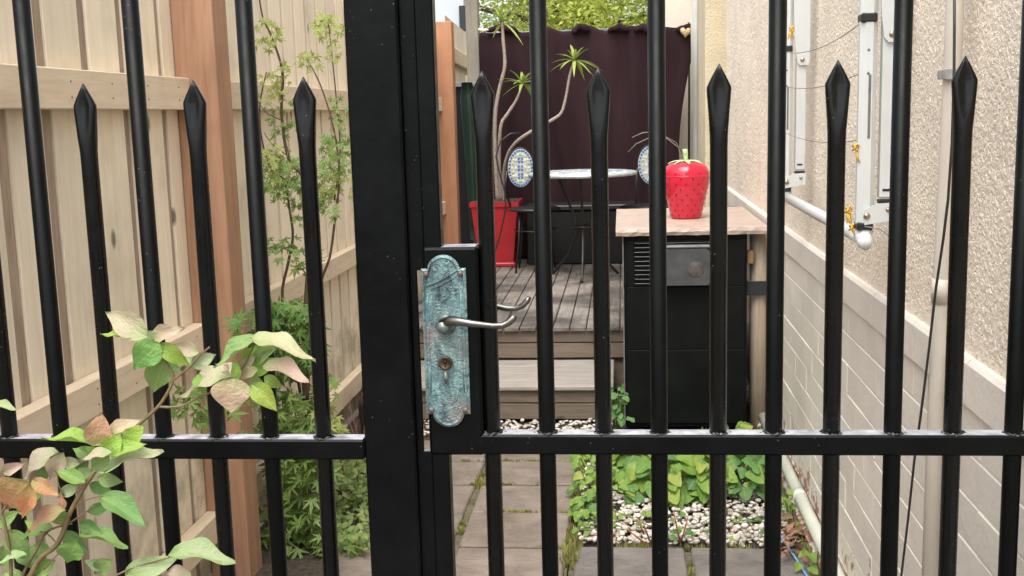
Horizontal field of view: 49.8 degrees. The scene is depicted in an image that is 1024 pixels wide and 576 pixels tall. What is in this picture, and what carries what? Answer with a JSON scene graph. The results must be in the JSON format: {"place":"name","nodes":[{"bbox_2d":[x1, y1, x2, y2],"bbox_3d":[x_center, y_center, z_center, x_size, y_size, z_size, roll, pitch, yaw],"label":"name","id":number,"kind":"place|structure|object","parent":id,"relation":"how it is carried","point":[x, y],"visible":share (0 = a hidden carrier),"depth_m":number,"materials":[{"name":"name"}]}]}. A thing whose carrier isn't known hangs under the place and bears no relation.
{"place":"outdoors","nodes":[
{"label":"outdoors","id":0,"kind":"place"},
{"bbox_2d":[358,392,364,433],"bbox_3d":[-0.675,0.583,5.247,0.109,0.220,0.109,-1,9,6],"label":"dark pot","id":1,"kind":"object","parent":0,"point":[361,411],"visible":0.17,"depth_m":5.21,"materials":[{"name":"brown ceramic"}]},
{"bbox_2d":[209,389,690,575],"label":"ground","id":2,"kind":"structure","parent":0,"point":[355,414],"depth_m":5.68,"materials":[{"name":"soil"}]},
{"bbox_2d":[0,0,460,575],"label":"paling fence","id":3,"kind":"object","parent":2,"relation":"on","point":[80,42],"visible":0.33,"depth_m":3.27,"materials":[{"name":"brown wood"}]},
{"bbox_2d":[255,415,367,575],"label":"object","id":4,"kind":"object","parent":2,"relation":"on","point":[303,566],"visible":0.06,"depth_m":3.79,"materials":[{"name":"soil"}]},
{"bbox_2d":[170,0,369,559],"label":"maple shrub","id":5,"kind":"object","parent":4,"relation":"on","point":[299,476],"visible":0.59,"depth_m":3.71,"materials":[{"name":"green plant"}]},
{"bbox_2d":[333,404,426,556],"bbox_3d":[-0.526,0.612,4.293,0.450,0.476,1.179,-3,9,-9],"label":"variegated shrub","id":6,"kind":"object","parent":4,"relation":"on","point":[353,474],"visible":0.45,"depth_m":4.12,"materials":[{"name":"green plant"}]},
{"bbox_2d":[435,0,465,31],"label":"neighbour house","id":7,"kind":"structure","parent":2,"relation":"on","point":[453,11],"depth_m":12.09,"materials":[{"name":"white paint"}]},
{"bbox_2d":[459,5,465,31],"bbox_3d":[-0.534,-2.946,12.077,0.077,0.273,0.080,-1,9,6],"label":"slot window","id":8,"kind":"structure","parent":7,"relation":"in","point":[462,17],"depth_m":12.04,"materials":[{"name":"grey glass"}]},
{"bbox_2d":[442,15,466,82],"bbox_3d":[-0.407,-1.314,10.388,0.075,2.160,3.366,-1,9,3],"label":"tall batten fence","id":9,"kind":"object","parent":2,"relation":"on","point":[460,49],"visible":0.2,"depth_m":9.59,"materials":[{"name":"brown wood"}]},
{"bbox_2d":[423,419,584,439],"bbox_3d":[-0.080,0.681,5.316,0.860,0.012,0.380,-1,9,6],"label":"step bed","id":10,"kind":"object","parent":2,"relation":"on","point":[527,421],"visible":0.09,"depth_m":5.40,"materials":[{"name":"soil"}]},
{"bbox_2d":[421,360,613,418],"bbox_3d":[-0.063,0.517,5.668,1.168,0.170,0.592,-1,9,6],"label":"timber step","id":11,"kind":"object","parent":2,"relation":"on","point":[574,388],"visible":0.31,"depth_m":5.40,"materials":[{"name":"brown wood"}]},
{"bbox_2d":[418,259,623,388],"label":"timber deck","id":12,"kind":"structure","parent":2,"relation":"on","point":[572,318],"depth_m":6.25,"materials":[{"name":"wood"}]},
{"bbox_2d":[456,82,475,243],"bbox_3d":[-0.364,-0.893,8.552,0.275,1.375,0.080,-1,9,6],"label":"black screen","id":13,"kind":"object","parent":12,"relation":"on","point":[464,227],"visible":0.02,"depth_m":8.55,"materials":[{"name":"metal"}]},
{"bbox_2d":[460,76,476,243],"bbox_3d":[-0.311,-0.888,8.366,0.119,1.420,0.115,-1,9,6],"label":"folded parasol","id":14,"kind":"object","parent":12,"relation":"on","point":[468,129],"visible":0.67,"depth_m":8.30,"materials":[{"name":"green fabric"}]},
{"bbox_2d":[465,0,480,81],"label":"grey post","id":15,"kind":"object","parent":12,"relation":"on","point":[472,39],"depth_m":8.46,"materials":[{"name":"beige wood"}]},
{"bbox_2d":[492,28,608,258],"bbox_3d":[0.453,-0.988,8.634,1.355,2.012,0.050,-1,9,6],"label":"back fence","id":16,"kind":"object","parent":15,"relation":"attached to","point":[605,29],"visible":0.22,"depth_m":8.46,"materials":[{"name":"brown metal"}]},
{"bbox_2d":[469,198,522,266],"bbox_3d":[-0.111,-0.421,8.389,0.368,0.492,0.368,-1,9,6],"label":"red planter","id":17,"kind":"object","parent":12,"relation":"on","point":[506,252],"visible":0.62,"depth_m":8.24,"materials":[{"name":"plastic"}]},
{"bbox_2d":[477,3,600,199],"bbox_3d":[0.192,-1.355,8.115,0.959,1.448,0.393,2,10,22],"label":"dracaena","id":18,"kind":"object","parent":17,"relation":"on","point":[499,192],"visible":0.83,"depth_m":8.12,"materials":[{"name":"green plant"}]},
{"bbox_2d":[495,132,519,249],"bbox_3d":[-0.053,-0.654,8.088,0.261,0.960,0.048,-3,9,-10],"label":"hose","id":19,"kind":"object","parent":12,"relation":"on","point":[502,184],"visible":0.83,"depth_m":8.06,"materials":[{"name":"black plastic"}]},
{"bbox_2d":[504,147,560,273],"bbox_3d":[0.163,-0.568,7.982,0.378,0.895,0.378,-3,9,-11],"label":"bistro chair","id":20,"kind":"object","parent":12,"relation":"on","point":[519,165],"visible":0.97,"depth_m":8.06,"materials":[{"name":"black metal"}]},
{"bbox_2d":[526,201,638,264],"bbox_3d":[0.541,-0.422,8.423,0.860,0.447,0.326,-1,9,6],"label":"storage box","id":21,"kind":"object","parent":12,"relation":"on","point":[562,223],"visible":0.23,"depth_m":8.29,"materials":[{"name":"black plastic"}]},
{"bbox_2d":[528,169,636,282],"bbox_3d":[0.492,-0.434,7.615,0.742,0.736,0.742,-1,9,6],"label":"mosaic table","id":22,"kind":"object","parent":12,"relation":"on","point":[579,174],"visible":0.75,"depth_m":7.53,"materials":[{"name":"tile"}]},
{"bbox_2d":[479,23,690,258],"bbox_3d":[0.569,-1.130,8.494,1.603,1.810,0.078,-1,9,6],"label":"cloth screen","id":23,"kind":"object","parent":12,"relation":"on","point":[617,54],"visible":0.45,"depth_m":8.45,"materials":[{"name":"purple fabric"}]},
{"bbox_2d":[478,28,488,32],"bbox_3d":[-0.220,-1.957,8.400,0.088,0.040,0.017,5,9,5],"label":"heart ornament","id":24,"kind":"object","parent":23,"relation":"attached to","point":[483,30],"visible":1,"depth_m":8.40,"materials":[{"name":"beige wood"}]},
{"bbox_2d":[680,28,690,37],"bbox_3d":[1.298,-1.909,8.258,0.086,0.078,0.017,4,9,5],"label":"heart ornament","id":25,"kind":"object","parent":23,"relation":"attached to","point":[685,32],"visible":1,"depth_m":8.25,"materials":[{"name":"beige ceramic"}]},
{"bbox_2d":[620,144,668,208],"bbox_3d":[0.962,-0.578,7.902,0.380,0.895,0.380,-1,9,6],"label":"bistro chair","id":26,"kind":"object","parent":12,"relation":"on","point":[642,168],"visible":0.34,"depth_m":7.99,"materials":[{"name":"black metal"}]},
{"bbox_2d":[628,132,682,161],"bbox_3d":[1.025,-0.872,7.900,0.390,0.492,0.006,-1,9,6],"label":"arched wire","id":27,"kind":"object","parent":12,"relation":"on","point":[667,138],"visible":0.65,"depth_m":7.87,"materials":[{"name":"grey metal"}]},
{"bbox_2d":[479,0,646,32],"bbox_3d":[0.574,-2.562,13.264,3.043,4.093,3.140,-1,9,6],"label":"tree","id":28,"kind":"object","parent":2,"relation":"on","point":[524,14],"visible":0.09,"depth_m":12.96,"materials":[{"name":"green plant"}]},
{"bbox_2d":[514,0,646,29],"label":"tree","id":29,"kind":"object","parent":2,"relation":"on","point":[636,21],"visible":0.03,"depth_m":12.19,"materials":[{"name":"green plant"}]},
{"bbox_2d":[688,22,689,159],"bbox_3d":[1.383,-1.486,8.631,0.021,1.153,0.017,-1,9,6],"label":"garden stake","id":30,"kind":"object","parent":2,"relation":"on","point":[689,112],"visible":0.59,"depth_m":8.64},
{"bbox_2d":[572,392,806,549],"bbox_3d":[0.731,0.730,4.849,0.853,0.016,2.155,-1,9,6],"label":"garden bed","id":31,"kind":"object","parent":2,"relation":"on","point":[646,519],"visible":0.03,"depth_m":4.07,"materials":[{"name":"soil"}]},
{"bbox_2d":[566,454,640,521],"bbox_3d":[0.381,0.727,4.410,0.333,0.141,0.914,-1,9,6],"label":"leafy plant","id":32,"kind":"object","parent":31,"relation":"on","point":[577,504],"visible":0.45,"depth_m":4.20,"materials":[{"name":"green plant"}]},
{"bbox_2d":[424,418,796,547],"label":"pebbles","id":33,"kind":"object","parent":31,"relation":"on","point":[743,535],"visible":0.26,"depth_m":4.01,"materials":[{"name":"white gravel"}]},
{"bbox_2d":[627,512,708,543],"bbox_3d":[0.545,0.812,3.795,0.300,0.117,0.096,-1,9,6],"label":"red stalked seedling","id":34,"kind":"object","parent":33,"relation":"on","point":[678,532],"visible":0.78,"depth_m":3.79,"materials":[{"name":"green plant"}]},
{"bbox_2d":[572,502,799,540],"bbox_3d":[0.626,0.832,3.976,0.810,0.054,0.332,-1,9,6],"label":"leafy plant","id":35,"kind":"object","parent":33,"relation":"on","point":[620,517],"visible":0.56,"depth_m":3.95,"materials":[{"name":"green plant"}]},
{"bbox_2d":[611,382,634,428],"bbox_3d":[0.489,0.555,5.148,0.166,0.244,0.164,-1,9,6],"label":"leafy plant","id":36,"kind":"object","parent":31,"relation":"on","point":[617,407],"visible":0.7,"depth_m":5.11,"materials":[{"name":"green plant"}]},
{"bbox_2d":[595,455,708,511],"bbox_3d":[0.557,0.700,4.371,0.383,0.246,0.605,-4,9,-17],"label":"leafy plant","id":37,"kind":"object","parent":31,"relation":"on","point":[634,471],"visible":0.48,"depth_m":4.20,"materials":[{"name":"green plant"}]},
{"bbox_2d":[622,234,746,426],"bbox_3d":[0.830,0.136,5.463,0.558,0.895,0.983,-1,9,6],"label":"garden cabinet","id":38,"kind":"object","parent":31,"relation":"on","point":[688,301],"visible":0.66,"depth_m":5.04,"materials":[{"name":"black metal"}]},
{"bbox_2d":[616,207,766,236],"bbox_3d":[0.851,-0.333,5.439,0.673,0.037,1.039,-1,9,6],"label":"stone slab","id":39,"kind":"object","parent":38,"relation":"on","point":[635,222],"depth_m":5.10,"materials":[{"name":"beige stone"}]},
{"bbox_2d":[666,149,709,218],"bbox_3d":[0.843,-0.506,5.351,0.229,0.336,0.229,-1,9,6],"label":"strawberry jar","id":40,"kind":"object","parent":39,"relation":"on","point":[687,182],"visible":0.92,"depth_m":5.28,"materials":[{"name":"red ceramic"}]},
{"bbox_2d":[747,250,753,263],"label":"timber block","id":41,"kind":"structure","parent":38,"relation":"attached to","point":[750,256],"depth_m":4.99,"materials":[{"name":"brown wood"}]},
{"bbox_2d":[681,426,741,503],"bbox_3d":[0.729,0.685,4.362,0.342,0.228,0.540,-1,9,6],"label":"leafy plant","id":42,"kind":"object","parent":31,"relation":"on","point":[699,481],"visible":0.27,"depth_m":4.17,"materials":[{"name":"green plant"}]},
{"bbox_2d":[705,421,762,429],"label":"leafy plant","id":43,"kind":"object","parent":31,"relation":"on","point":[746,425],"visible":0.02,"depth_m":4.91,"materials":[{"name":"green plant"}]},
{"bbox_2d":[726,425,783,501],"bbox_3d":[0.886,0.692,4.369,0.331,0.248,0.511,-1,9,6],"label":"leafy plant","id":44,"kind":"object","parent":31,"relation":"on","point":[755,473],"visible":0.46,"depth_m":4.18,"materials":[{"name":"green plant"}]},
{"bbox_2d":[749,234,766,429],"bbox_3d":[1.142,0.224,5.112,0.081,0.972,0.081,-1,9,6],"label":"round post","id":45,"kind":"object","parent":31,"relation":"on","point":[757,355],"visible":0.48,"depth_m":5.08,"materials":[{"name":"beige wood"}]},
{"bbox_2d":[747,281,765,294],"bbox_3d":[1.113,0.000,5.016,0.100,0.065,0.006,-1,9,6],"label":"steel strap","id":46,"kind":"object","parent":45,"relation":"attached to","point":[756,287],"visible":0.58,"depth_m":5.01,"materials":[{"name":"grey metal"}]},
{"bbox_2d":[781,514,811,565],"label":"leaf litter","id":47,"kind":"object","parent":31,"relation":"on","point":[790,530],"visible":0.91,"depth_m":3.77,"materials":[{"name":"brown plant"}]},
{"bbox_2d":[782,489,818,575],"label":"leafy plant","id":48,"kind":"object","parent":47,"relation":"in","point":[813,557],"visible":0.82,"depth_m":3.55,"materials":[{"name":"green plant"}]},
{"bbox_2d":[665,0,1023,575],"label":"rendered house wall","id":49,"kind":"structure","parent":2,"relation":"on","point":[730,37],"depth_m":2.95,"materials":[{"name":"beige paint"}]},
{"bbox_2d":[758,413,844,575],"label":"pipe","id":50,"kind":"object","parent":49,"relation":"on","point":[807,512],"visible":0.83,"depth_m":3.92,"materials":[{"name":"white plastic"}]},
{"bbox_2d":[785,0,893,249],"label":"clothes airer","id":51,"kind":"object","parent":49,"relation":"attached to","point":[869,213],"visible":0.85,"depth_m":2.60,"materials":[{"name":"white paint"}]},
{"bbox_2d":[921,0,963,575],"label":"downpipe","id":52,"kind":"object","parent":49,"relation":"attached to","point":[933,472],"visible":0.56,"depth_m":2.20,"materials":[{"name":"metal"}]},
{"bbox_2d":[900,0,955,575],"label":"cable","id":53,"kind":"object","parent":52,"relation":"hanging from","point":[937,276],"visible":0.88,"depth_m":2.15,"materials":[{"name":"plastic"}]},
{"bbox_2d":[322,440,579,575],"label":"garden path","id":54,"kind":"structure","parent":0,"point":[522,543],"depth_m":4.09,"materials":[{"name":"beige concrete"}]},
{"bbox_2d":[358,437,812,575],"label":"moss","id":55,"kind":"object","parent":54,"relation":"on","point":[573,542],"visible":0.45,"depth_m":3.87,"materials":[{"name":"green plant"}]},
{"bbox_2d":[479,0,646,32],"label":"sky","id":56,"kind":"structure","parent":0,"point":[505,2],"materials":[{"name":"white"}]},
{"bbox_2d":[568,547,817,575],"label":"side paving","id":57,"kind":"structure","parent":0,"point":[632,561],"depth_m":3.65,"materials":[{"name":"beige concrete"},{"name":"green moss in joints"}]},
{"bbox_2d":[763,512,807,575],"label":"cord","id":58,"kind":"object","parent":57,"relation":"on","point":[796,559],"visible":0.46,"depth_m":3.63,"materials":[{"name":"blue plastic"}]},
{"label":"pavement","id":59,"kind":"structure","parent":0,"visible":0},
{"bbox_2d":[0,310,315,575],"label":"leafy shrub","id":60,"kind":"object","parent":59,"relation":"on","point":[155,357],"visible":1,"depth_m":1.36,"materials":[{"name":"green plant"}]},
{"bbox_2d":[343,0,435,575],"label":"gate post","id":61,"kind":"object","parent":59,"relation":"on","point":[382,104],"visible":0.94,"depth_m":1.59,"materials":[{"name":"black metal"}]},
{"bbox_2d":[0,0,365,575],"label":"railing panel","id":62,"kind":"object","parent":61,"relation":"attached to","point":[272,447],"visible":0.84,"depth_m":1.63,"materials":[{"name":"black paint"}]},
{"bbox_2d":[414,0,1023,575],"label":"metal gate","id":63,"kind":"structure","parent":61,"relation":"attached to","point":[460,308],"depth_m":1.56,"materials":[{"name":"black metal"}]}
]}

